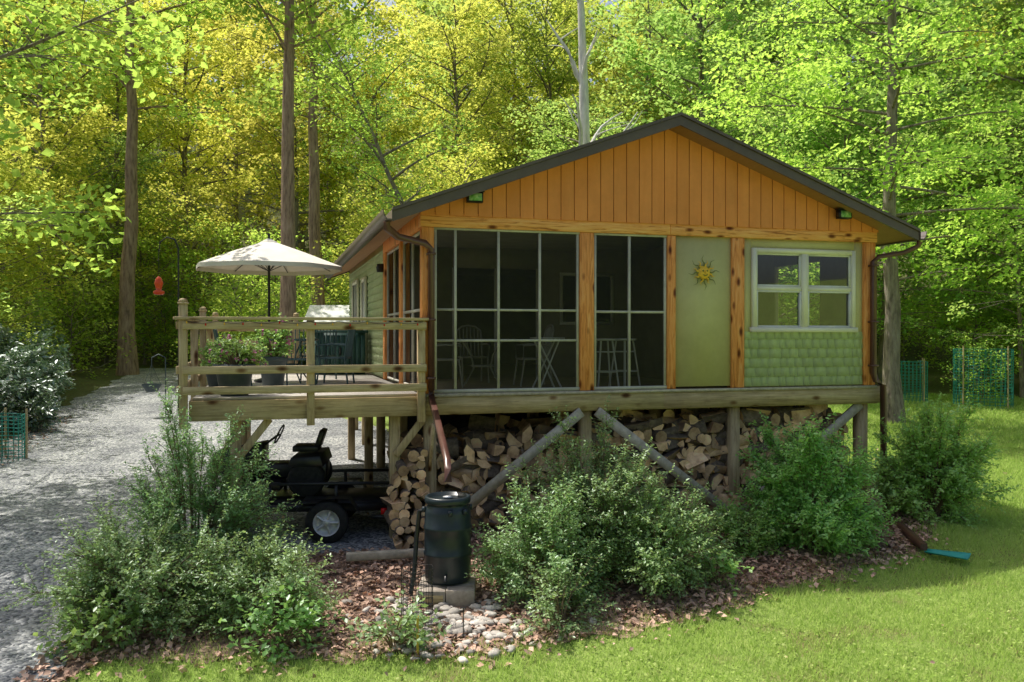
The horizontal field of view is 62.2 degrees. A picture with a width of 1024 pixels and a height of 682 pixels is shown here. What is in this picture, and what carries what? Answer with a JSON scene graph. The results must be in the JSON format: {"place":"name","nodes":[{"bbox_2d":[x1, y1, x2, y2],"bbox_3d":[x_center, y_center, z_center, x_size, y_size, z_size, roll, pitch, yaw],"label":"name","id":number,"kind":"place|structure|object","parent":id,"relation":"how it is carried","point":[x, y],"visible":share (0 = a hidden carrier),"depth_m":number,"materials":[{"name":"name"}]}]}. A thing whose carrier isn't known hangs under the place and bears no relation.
{"place":"outdoors","nodes":[
{"label":"outdoors","id":0,"kind":"place"},
{"bbox_2d":[0,368,413,681],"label":"gravel driveway","id":1,"kind":"structure","parent":0,"point":[64,470],"depth_m":15.75,"materials":[{"name":"grey gravel"}]},
{"bbox_2d":[171,455,400,542],"bbox_3d":[-3.352,2.185,12.272,3.486,1.130,1.740,0,0,-5],"label":"utility trailer","id":2,"kind":"object","parent":1,"relation":"on","point":[331,508],"visible":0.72,"depth_m":11.73,"materials":[{"name":"black metal"}]},
{"bbox_2d":[211,424,332,497],"bbox_3d":[-3.519,1.717,12.411,1.659,1.004,1.000,0,0,-5],"label":"lawn tractor","id":3,"kind":"object","parent":2,"relation":"on","point":[309,462],"visible":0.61,"depth_m":12.15,"materials":[{"name":"black metal"}]},
{"bbox_2d":[0,79,1023,681],"bbox_3d":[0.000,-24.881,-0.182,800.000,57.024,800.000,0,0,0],"label":"ground","id":4,"kind":"structure","parent":0,"point":[934,383],"depth_m":9.35,"materials":[{"name":"green plant"}]},
{"bbox_2d":[0,408,27,462],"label":"garden net cage","id":5,"kind":"object","parent":4,"relation":"on","point":[6,420],"visible":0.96,"depth_m":17.97,"materials":[{"name":"teal plastic"}]},
{"bbox_2d":[0,364,61,431],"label":"rhododendron shrub","id":6,"kind":"object","parent":4,"relation":"on","point":[13,380],"visible":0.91,"depth_m":21.62,"materials":[{"name":"green plant"}]},
{"bbox_2d":[1,325,73,395],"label":"rhododendron shrub","id":7,"kind":"object","parent":4,"relation":"on","point":[56,354],"visible":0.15,"depth_m":27.58,"materials":[{"name":"green plant"}]},
{"bbox_2d":[0,339,76,419],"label":"rhododendron shrub","id":8,"kind":"object","parent":4,"relation":"on","point":[18,355],"visible":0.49,"depth_m":23.88,"materials":[{"name":"green plant"}]},
{"bbox_2d":[0,130,87,339],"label":"understory tree","id":9,"kind":"object","parent":4,"relation":"on","point":[25,273],"visible":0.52,"depth_m":31.13,"materials":[{"name":"green plant"}]},
{"bbox_2d":[0,95,89,332],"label":"understory tree","id":10,"kind":"object","parent":4,"relation":"on","point":[21,188],"visible":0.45,"depth_m":31.31,"materials":[{"name":"green plant"}]},
{"bbox_2d":[0,111,98,329],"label":"understory tree","id":11,"kind":"object","parent":4,"relation":"on","point":[55,189],"visible":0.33,"depth_m":34.85,"materials":[{"name":"green plant"}]},
{"bbox_2d":[15,264,136,378],"bbox_3d":[-19.204,-0.751,37.171,4.762,5.421,4.905,0,1,-36],"label":"forest sapling","id":12,"kind":"object","parent":4,"relation":"on","point":[79,308],"visible":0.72,"depth_m":36.85,"materials":[{"name":"green plant"}]},
{"bbox_2d":[1,0,160,294],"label":"maple tree","id":13,"kind":"object","parent":4,"relation":"on","point":[86,78],"visible":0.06,"depth_m":54.49,"materials":[{"name":"green plant"}]},
{"bbox_2d":[0,0,171,322],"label":"maple tree","id":14,"kind":"object","parent":4,"relation":"on","point":[85,122],"visible":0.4,"depth_m":40.15,"materials":[{"name":"green plant"}]},
{"bbox_2d":[0,0,210,276],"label":"overhanging maple tree","id":15,"kind":"object","parent":4,"relation":"on","point":[8,55],"visible":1,"depth_m":15.62,"materials":[{"name":"green plant"}]},
{"bbox_2d":[32,131,197,362],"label":"beech tree","id":16,"kind":"object","parent":4,"relation":"on","point":[112,190],"visible":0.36,"depth_m":45.44,"materials":[{"name":"green plant"}]},
{"bbox_2d":[27,0,224,320],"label":"maple tree","id":17,"kind":"object","parent":4,"relation":"on","point":[118,105],"visible":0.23,"depth_m":50.42,"materials":[{"name":"green plant"}]},
{"bbox_2d":[26,0,242,375],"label":"tulip poplar tree","id":18,"kind":"object","parent":4,"relation":"on","point":[126,319],"visible":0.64,"depth_m":37.82,"materials":[{"name":"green plant"}]},
{"bbox_2d":[55,196,222,364],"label":"understory tree","id":19,"kind":"object","parent":4,"relation":"on","point":[144,250],"visible":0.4,"depth_m":43.91,"materials":[{"name":"green plant"}]},
{"bbox_2d":[109,274,199,364],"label":"forest sapling","id":20,"kind":"object","parent":4,"relation":"on","point":[151,329],"visible":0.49,"depth_m":44.11,"materials":[{"name":"green plant"}]},
{"bbox_2d":[74,0,276,297],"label":"maple tree","id":21,"kind":"object","parent":4,"relation":"on","point":[187,127],"visible":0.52,"depth_m":52.98,"materials":[{"name":"green plant"}]},
{"bbox_2d":[110,171,264,334],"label":"understory tree","id":22,"kind":"object","parent":4,"relation":"on","point":[145,272],"visible":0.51,"depth_m":44.31,"materials":[{"name":"green plant"}]},
{"bbox_2d":[143,211,279,355],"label":"understory tree","id":23,"kind":"object","parent":4,"relation":"on","point":[225,236],"visible":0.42,"depth_m":43.97,"materials":[{"name":"green plant"}]},
{"bbox_2d":[161,0,283,247],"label":"distant oak tree","id":24,"kind":"object","parent":4,"relation":"on","point":[233,78],"visible":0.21,"depth_m":61.56,"materials":[{"name":"green plant"}]},
{"bbox_2d":[169,272,298,375],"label":"forest sapling","id":25,"kind":"object","parent":4,"relation":"on","point":[228,300],"visible":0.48,"depth_m":34.52,"materials":[{"name":"green plant"}]},
{"bbox_2d":[189,1,319,224],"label":"distant oak tree","id":26,"kind":"object","parent":4,"relation":"on","point":[232,98],"visible":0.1,"depth_m":68.09,"materials":[{"name":"green plant"}]},
{"bbox_2d":[199,224,343,351],"bbox_3d":[-10.997,-1.875,40.396,6.612,7.182,6.663,0,0,9],"label":"understory tree","id":27,"kind":"object","parent":4,"relation":"on","point":[258,238],"visible":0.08,"depth_m":39.78,"materials":[{"name":"green plant"}]},
{"bbox_2d":[192,0,382,373],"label":"tulip poplar tree","id":28,"kind":"object","parent":4,"relation":"on","point":[288,283],"visible":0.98,"depth_m":27.92,"materials":[{"name":"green plant"}]},
{"bbox_2d":[189,0,395,312],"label":"maple tree","id":29,"kind":"object","parent":4,"relation":"on","point":[255,121],"visible":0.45,"depth_m":48.03,"materials":[{"name":"green plant"}]},
{"bbox_2d":[220,0,378,249],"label":"distant oak tree","id":30,"kind":"object","parent":4,"relation":"on","point":[301,245],"visible":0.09,"depth_m":61.61,"materials":[{"name":"green plant"}]},
{"bbox_2d":[173,298,428,548],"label":"wooden deck","id":31,"kind":"structure","parent":4,"relation":"on","point":[367,397],"depth_m":11.24,"materials":[{"name":"brown wood"}]},
{"bbox_2d":[205,332,268,395],"bbox_3d":[-3.707,0.302,11.388,0.802,0.848,0.751,0,1,43],"label":"flower planter","id":32,"kind":"object","parent":31,"relation":"on","point":[241,354],"visible":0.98,"depth_m":11.24,"materials":[{"name":"plant"}]},
{"bbox_2d":[196,233,341,382],"bbox_3d":[-4.174,-0.582,14.590,2.336,2.570,2.336,0,0,-22],"label":"patio umbrella","id":33,"kind":"object","parent":31,"relation":"on","point":[268,256],"visible":0.83,"depth_m":14.22,"materials":[{"name":"beige fabric"}]},
{"bbox_2d":[244,312,295,385],"bbox_3d":[-3.450,0.153,12.183,0.728,1.135,0.723,0,0,0],"label":"flower planter","id":34,"kind":"object","parent":31,"relation":"on","point":[272,358],"visible":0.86,"depth_m":12.10,"materials":[{"name":"plant"}]},
{"bbox_2d":[315,330,367,374],"bbox_3d":[-3.574,0.231,17.578,1.100,0.900,0.700,0,0,-16],"label":"deck storage cabinet","id":35,"kind":"object","parent":31,"relation":"on","point":[358,355],"visible":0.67,"depth_m":17.28,"materials":[{"name":"green plastic"}]},
{"bbox_2d":[227,0,402,304],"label":"tulip poplar tree","id":36,"kind":"object","parent":4,"relation":"on","point":[314,207],"visible":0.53,"depth_m":37.15,"materials":[{"name":"green plant"}]},
{"bbox_2d":[238,2,407,301],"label":"maple tree","id":37,"kind":"object","parent":4,"relation":"on","point":[333,164],"visible":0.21,"depth_m":53.09,"materials":[{"name":"green plant"}]},
{"bbox_2d":[305,156,423,299],"bbox_3d":[-5.503,-3.146,37.895,7.206,10.024,7.499,0,0,23],"label":"understory tree","id":38,"kind":"object","parent":4,"relation":"on","point":[359,226],"visible":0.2,"depth_m":36.96,"materials":[{"name":"green plant"}]},
{"bbox_2d":[294,37,442,261],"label":"maple tree","id":39,"kind":"object","parent":4,"relation":"on","point":[382,137],"visible":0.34,"depth_m":50.10,"materials":[{"name":"green plant"}]},
{"bbox_2d":[319,0,425,206],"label":"distant oak tree","id":40,"kind":"object","parent":4,"relation":"on","point":[383,14],"visible":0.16,"depth_m":72.65,"materials":[{"name":"green plant"}]},
{"bbox_2d":[275,4,498,218],"bbox_3d":[-4.344,-4.834,30.443,7.819,14.104,6.886,0,0,0],"label":"leaning tree","id":41,"kind":"object","parent":4,"relation":"on","point":[395,191],"visible":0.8,"depth_m":30.05,"materials":[{"name":"green plant"}]},
{"bbox_2d":[349,133,487,221],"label":"understory tree","id":42,"kind":"object","parent":4,"relation":"on","point":[407,162],"visible":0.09,"depth_m":43.77,"materials":[{"name":"green plant"}]},
{"bbox_2d":[350,0,531,193],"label":"distant beech tree","id":43,"kind":"object","parent":4,"relation":"on","point":[438,6],"visible":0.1,"depth_m":59.81,"materials":[{"name":"green plant"}]},
{"bbox_2d":[394,129,510,205],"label":"understory tree","id":44,"kind":"object","parent":4,"relation":"on","point":[463,178],"visible":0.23,"depth_m":38.95,"materials":[{"name":"green plant"}]},
{"bbox_2d":[381,0,530,171],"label":"distant maple tree","id":45,"kind":"object","parent":4,"relation":"on","point":[419,43],"visible":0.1,"depth_m":71.01,"materials":[{"name":"green plant"}]},
{"bbox_2d":[368,0,547,208],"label":"maple tree","id":46,"kind":"object","parent":4,"relation":"on","point":[455,34],"visible":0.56,"depth_m":48.75,"materials":[{"name":"green plant"}]},
{"bbox_2d":[0,415,1019,681],"bbox_3d":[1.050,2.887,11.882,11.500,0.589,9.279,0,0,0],"label":"mulch bed","id":47,"kind":"object","parent":4,"relation":"on","point":[76,668],"visible":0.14,"depth_m":9.54,"materials":[{"name":"brown plant"}]},
{"bbox_2d":[31,585,147,661],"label":"weed clump","id":48,"kind":"object","parent":47,"relation":"on","point":[100,613],"visible":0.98,"depth_m":8.46,"materials":[{"name":"green plant"}]},
{"bbox_2d":[0,487,244,644],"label":"spirea bush","id":49,"kind":"object","parent":47,"relation":"on","point":[99,565],"visible":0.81,"depth_m":8.89,"materials":[{"name":"green plant"}]},
{"bbox_2d":[88,381,315,608],"bbox_3d":[-3.794,1.681,10.176,2.413,2.488,2.259,0,0,-32],"label":"spirea bush","id":50,"kind":"object","parent":47,"relation":"on","point":[242,513],"visible":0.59,"depth_m":9.97,"materials":[{"name":"green plant"}]},
{"bbox_2d":[147,524,349,639],"bbox_3d":[-2.745,2.516,9.236,1.957,1.055,1.791,0,0,0],"label":"spirea bush","id":51,"kind":"object","parent":47,"relation":"on","point":[229,582],"visible":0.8,"depth_m":8.90,"materials":[{"name":"green plant"}]},
{"bbox_2d":[218,574,344,664],"bbox_3d":[-2.289,2.714,8.473,0.989,0.782,1.164,0,1,35],"label":"weed clump","id":52,"kind":"object","parent":47,"relation":"on","point":[302,620],"visible":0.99,"depth_m":8.40,"materials":[{"name":"green plant"}]},
{"bbox_2d":[337,583,451,650],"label":"weed clump","id":53,"kind":"object","parent":47,"relation":"on","point":[406,631],"visible":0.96,"depth_m":8.47,"materials":[{"name":"green plant"}]},
{"bbox_2d":[415,574,475,605],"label":"concrete blocks","id":54,"kind":"object","parent":47,"relation":"on","point":[462,594],"depth_m":9.50,"materials":[{"name":"grey concrete"}]},
{"bbox_2d":[408,491,471,594],"bbox_3d":[-0.793,2.375,9.894,0.648,1.144,0.637,0,0,20],"label":"rain barrel","id":55,"kind":"object","parent":54,"relation":"on","point":[447,538],"visible":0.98,"depth_m":9.70,"materials":[{"name":"black plastic"}]},
{"bbox_2d":[312,595,596,663],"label":"river rocks","id":56,"kind":"object","parent":47,"relation":"on","point":[450,613],"visible":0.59,"depth_m":8.99,"materials":[{"name":"stone"}]},
{"bbox_2d":[464,461,627,614],"bbox_3d":[0.353,2.203,9.758,1.966,1.563,1.918,0,0,0],"label":"spirea bush","id":57,"kind":"object","parent":47,"relation":"on","point":[553,546],"visible":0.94,"depth_m":9.62,"materials":[{"name":"green plant"}]},
{"bbox_2d":[507,546,617,643],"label":"weed clump","id":58,"kind":"object","parent":47,"relation":"on","point":[545,606],"visible":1,"depth_m":8.92,"materials":[{"name":"green plant"}]},
{"bbox_2d":[488,394,690,591],"bbox_3d":[0.892,1.784,10.511,2.403,2.222,2.138,0,0,-11],"label":"spirea bush","id":59,"kind":"object","parent":47,"relation":"on","point":[601,496],"visible":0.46,"depth_m":10.25,"materials":[{"name":"green plant"}]},
{"bbox_2d":[380,405,856,548],"bbox_3d":[1.778,1.853,13.216,7.780,1.979,2.195,0,0,-16],"label":"firewood pile","id":60,"kind":"object","parent":47,"relation":"on","point":[482,448],"visible":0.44,"depth_m":12.86,"materials":[{"name":"brown wood"}]},
{"bbox_2d":[587,456,742,603],"bbox_3d":[1.832,2.176,10.080,2.071,1.510,1.850,0,0,0],"label":"spirea bush","id":61,"kind":"object","parent":47,"relation":"on","point":[658,572],"visible":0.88,"depth_m":9.87,"materials":[{"name":"green plant"}]},
{"bbox_2d":[682,535,753,595],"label":"weed clump","id":62,"kind":"object","parent":47,"relation":"on","point":[727,565],"visible":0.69,"depth_m":9.99,"materials":[{"name":"green plant"}]},
{"bbox_2d":[693,495,785,561],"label":"rounded shrub","id":63,"kind":"object","parent":47,"relation":"on","point":[753,538],"visible":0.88,"depth_m":11.13,"materials":[{"name":"green plant"}]},
{"bbox_2d":[724,410,901,559],"bbox_3d":[4.121,1.845,11.579,2.086,1.863,2.189,0,1,-38],"label":"rounded shrub","id":64,"kind":"object","parent":47,"relation":"on","point":[838,520],"visible":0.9,"depth_m":11.21,"materials":[{"name":"green plant"}]},
{"bbox_2d":[853,391,1018,529],"bbox_3d":[6.473,1.732,13.031,2.227,1.981,2.069,0,0,0],"label":"rounded shrub","id":65,"kind":"object","parent":47,"relation":"on","point":[904,486],"visible":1,"depth_m":12.71,"materials":[{"name":"green plant"}]},
{"bbox_2d":[427,0,613,185],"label":"maple tree","id":66,"kind":"object","parent":4,"relation":"on","point":[516,79],"visible":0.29,"depth_m":54.12,"materials":[{"name":"green plant"}]},
{"bbox_2d":[459,0,623,175],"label":"maple tree","id":67,"kind":"object","parent":4,"relation":"on","point":[556,77],"visible":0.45,"depth_m":50.42,"materials":[{"name":"green plant"}]},
{"bbox_2d":[69,392,1023,681],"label":"lawn grass","id":68,"kind":"structure","parent":4,"relation":"on","point":[1015,470],"depth_m":8.87,"materials":[{"name":"green plant"}]},
{"bbox_2d":[499,79,652,165],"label":"beech tree","id":69,"kind":"object","parent":4,"relation":"on","point":[554,133],"visible":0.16,"depth_m":34.61,"materials":[{"name":"green plant"}]},
{"bbox_2d":[546,0,641,145],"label":"dead tree","id":70,"kind":"object","parent":4,"relation":"on","point":[582,115],"visible":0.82,"depth_m":25.43,"materials":[{"name":"grey wood"}]},
{"bbox_2d":[555,22,670,138],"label":"maple tree","id":71,"kind":"object","parent":4,"relation":"on","point":[601,80],"visible":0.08,"depth_m":50.64,"materials":[{"name":"green plant"}]},
{"bbox_2d":[355,385,879,512],"bbox_3d":[0.895,1.831,17.788,7.440,2.298,11.205,0,0,-16],"label":"floor framing and posts","id":72,"kind":"object","parent":4,"relation":"on","point":[456,410],"visible":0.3,"depth_m":12.66,"materials":[{"name":"wood"}]},
{"bbox_2d":[365,230,859,393],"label":"interior walls","id":73,"kind":"structure","parent":72,"relation":"on","point":[476,269],"depth_m":16.20,"materials":[{"name":"paint"}]},
{"bbox_2d":[350,236,861,386],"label":"green walls","id":74,"kind":"structure","parent":73,"relation":"on","point":[703,336],"depth_m":12.91,"materials":[{"name":"green paint"}]},
{"bbox_2d":[349,250,862,386],"bbox_3d":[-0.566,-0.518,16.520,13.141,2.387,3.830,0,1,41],"label":"shingle siding","id":75,"kind":"object","parent":74,"relation":"on","point":[797,358],"visible":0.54,"depth_m":13.44,"materials":[{"name":"green wood"}]},
{"bbox_2d":[421,129,878,232],"bbox_3d":[0.790,-2.479,17.940,7.420,1.405,11.095,0,0,-16],"label":"gable siding","id":76,"kind":"object","parent":74,"relation":"on","point":[668,176],"visible":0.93,"depth_m":12.56,"materials":[{"name":"orange wood"}]},
{"bbox_2d":[329,112,920,278],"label":"roof","id":77,"kind":"structure","parent":76,"relation":"on","point":[890,228],"depth_m":12.52,"materials":[{"name":"brown metal"}]},
{"bbox_2d":[325,209,392,277],"bbox_3d":[-3.259,-1.688,16.770,0.130,0.140,11.900,0,0,-16],"label":"gutter","id":78,"kind":"object","parent":77,"relation":"attached to","point":[372,230],"visible":0.83,"depth_m":13.41,"materials":[{"name":"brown metal"}]},
{"bbox_2d":[875,231,926,246],"bbox_3d":[4.847,-1.704,19.098,0.130,0.140,11.900,0,0,-16],"label":"gutter","id":79,"kind":"object","parent":77,"relation":"attached to","point":[922,235],"visible":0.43,"depth_m":13.60,"materials":[{"name":"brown metal"}]},
{"bbox_2d":[868,241,922,512],"bbox_3d":[6.094,0.541,13.451,0.867,4.292,0.574,0,0,-16],"label":"downspout","id":80,"kind":"object","parent":79,"relation":"attached to","point":[873,321],"visible":0.8,"depth_m":13.55,"materials":[{"name":"brown metal"}]},
{"bbox_2d":[749,248,857,331],"bbox_3d":[4.590,-0.788,13.345,1.920,1.300,0.110,0,0,-16],"label":"double hung window","id":81,"kind":"structure","parent":74,"relation":"attached to","point":[803,288],"depth_m":13.32,"materials":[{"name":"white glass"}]},
{"bbox_2d":[383,212,876,393],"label":"timber posts and beam","id":82,"kind":"object","parent":72,"relation":"on","point":[424,225],"visible":0.73,"depth_m":12.70,"materials":[{"name":"brown wood"}]},
{"bbox_2d":[383,221,451,481],"bbox_3d":[-1.180,0.037,10.727,0.740,3.240,1.788,0,0,-16],"label":"downspout","id":83,"kind":"object","parent":82,"relation":"attached to","point":[430,253],"visible":0.98,"depth_m":11.53,"materials":[{"name":"brown metal"}]},
{"bbox_2d":[387,227,666,392],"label":"porch screens","id":84,"kind":"object","parent":82,"relation":"attached to","point":[455,340],"visible":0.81,"depth_m":12.30,"materials":[{"name":"dark see-through screen mesh"}]},
{"bbox_2d":[547,0,720,149],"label":"distant beech tree","id":85,"kind":"object","parent":4,"relation":"on","point":[613,20],"visible":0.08,"depth_m":58.60,"materials":[{"name":"green plant"}]},
{"bbox_2d":[554,0,740,139],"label":"maple tree","id":86,"kind":"object","parent":4,"relation":"on","point":[646,104],"visible":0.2,"depth_m":46.73,"materials":[{"name":"green plant"}]},
{"bbox_2d":[618,0,816,162],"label":"oak tree","id":87,"kind":"object","parent":4,"relation":"on","point":[714,57],"visible":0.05,"depth_m":50.75,"materials":[{"name":"green plant"}]},
{"bbox_2d":[587,0,848,161],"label":"oak tree","id":88,"kind":"object","parent":4,"relation":"on","point":[682,69],"visible":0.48,"depth_m":39.04,"materials":[{"name":"green plant"}]},
{"bbox_2d":[648,0,858,184],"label":"oak tree","id":89,"kind":"object","parent":4,"relation":"on","point":[750,48],"visible":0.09,"depth_m":47.52,"materials":[{"name":"green plant"}]},
{"bbox_2d":[749,127,896,325],"bbox_3d":[8.460,-2.395,30.125,8.786,9.471,8.719,0,0,4],"label":"understory tree","id":90,"kind":"object","parent":4,"relation":"on","point":[790,305],"visible":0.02,"depth_m":28.85,"materials":[{"name":"green plant"}]},
{"bbox_2d":[708,56,951,325],"bbox_3d":[10.755,-4.476,34.288,11.340,13.150,10.816,0,0,-2],"label":"beech tree","id":91,"kind":"object","parent":4,"relation":"on","point":[781,128],"visible":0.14,"depth_m":33.19,"materials":[{"name":"green plant"}]},
{"bbox_2d":[722,0,943,204],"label":"oak tree","id":92,"kind":"object","parent":4,"relation":"on","point":[835,39],"visible":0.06,"depth_m":48.99,"materials":[{"name":"green plant"}]},
{"bbox_2d":[658,0,1023,423],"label":"tall maple tree","id":93,"kind":"object","parent":4,"relation":"on","point":[891,377],"visible":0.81,"depth_m":23.46,"materials":[{"name":"green plant"}]},
{"bbox_2d":[754,43,1002,338],"bbox_3d":[13.034,-4.205,32.837,10.887,12.626,10.385,0,0,-25],"label":"beech tree","id":94,"kind":"object","parent":4,"relation":"on","point":[823,142],"visible":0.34,"depth_m":31.95,"materials":[{"name":"green plant"}]},
{"bbox_2d":[756,0,1023,385],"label":"oak tree","id":95,"kind":"object","parent":4,"relation":"on","point":[875,28],"visible":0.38,"depth_m":32.36,"materials":[{"name":"green plant"}]},
{"bbox_2d":[786,68,1008,326],"bbox_3d":[16.604,-4.855,39.039,11.030,13.410,11.564,0,1,44],"label":"beech tree","id":96,"kind":"object","parent":4,"relation":"on","point":[860,161],"visible":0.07,"depth_m":38.38,"materials":[{"name":"green plant"}]},
{"bbox_2d":[877,281,972,370],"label":"forest sapling","id":97,"kind":"object","parent":4,"relation":"on","point":[919,340],"visible":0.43,"depth_m":40.37,"materials":[{"name":"green plant"}]},
{"bbox_2d":[848,1,1019,333],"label":"oak tree","id":98,"kind":"object","parent":4,"relation":"on","point":[950,95],"visible":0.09,"depth_m":48.59,"materials":[{"name":"green plant"}]},
{"bbox_2d":[877,74,1023,397],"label":"beech tree","id":99,"kind":"object","parent":4,"relation":"on","point":[1019,332],"visible":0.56,"depth_m":29.06,"materials":[{"name":"green plant"}]},
{"bbox_2d":[877,163,1023,387],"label":"understory tree","id":100,"kind":"object","parent":4,"relation":"on","point":[977,325],"visible":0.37,"depth_m":32.61,"materials":[{"name":"green plant"}]},
{"bbox_2d":[881,0,1023,237],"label":"maple tree","id":101,"kind":"object","parent":4,"relation":"on","point":[1016,4],"visible":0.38,"depth_m":30.02,"materials":[{"name":"green plant"}]},
{"bbox_2d":[913,80,1023,339],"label":"beech tree","id":102,"kind":"object","parent":4,"relation":"on","point":[979,287],"visible":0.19,"depth_m":31.50,"materials":[{"name":"green plant"}]},
{"bbox_2d":[938,331,1020,404],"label":"forest sapling","id":103,"kind":"object","parent":4,"relation":"on","point":[983,363],"visible":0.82,"depth_m":27.36,"materials":[{"name":"green plant"}]},
{"bbox_2d":[953,345,1013,408],"bbox_3d":[15.200,1.227,27.410,1.714,2.170,1.714,0,0,0],"label":"garden net cage","id":104,"kind":"object","parent":4,"relation":"on","point":[1001,386],"visible":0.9,"depth_m":26.96,"materials":[{"name":"teal plastic"}]},
{"bbox_2d":[86,0,991,98],"label":"sky","id":105,"kind":"structure","parent":0,"point":[610,2],"materials":[{"name":"white"}]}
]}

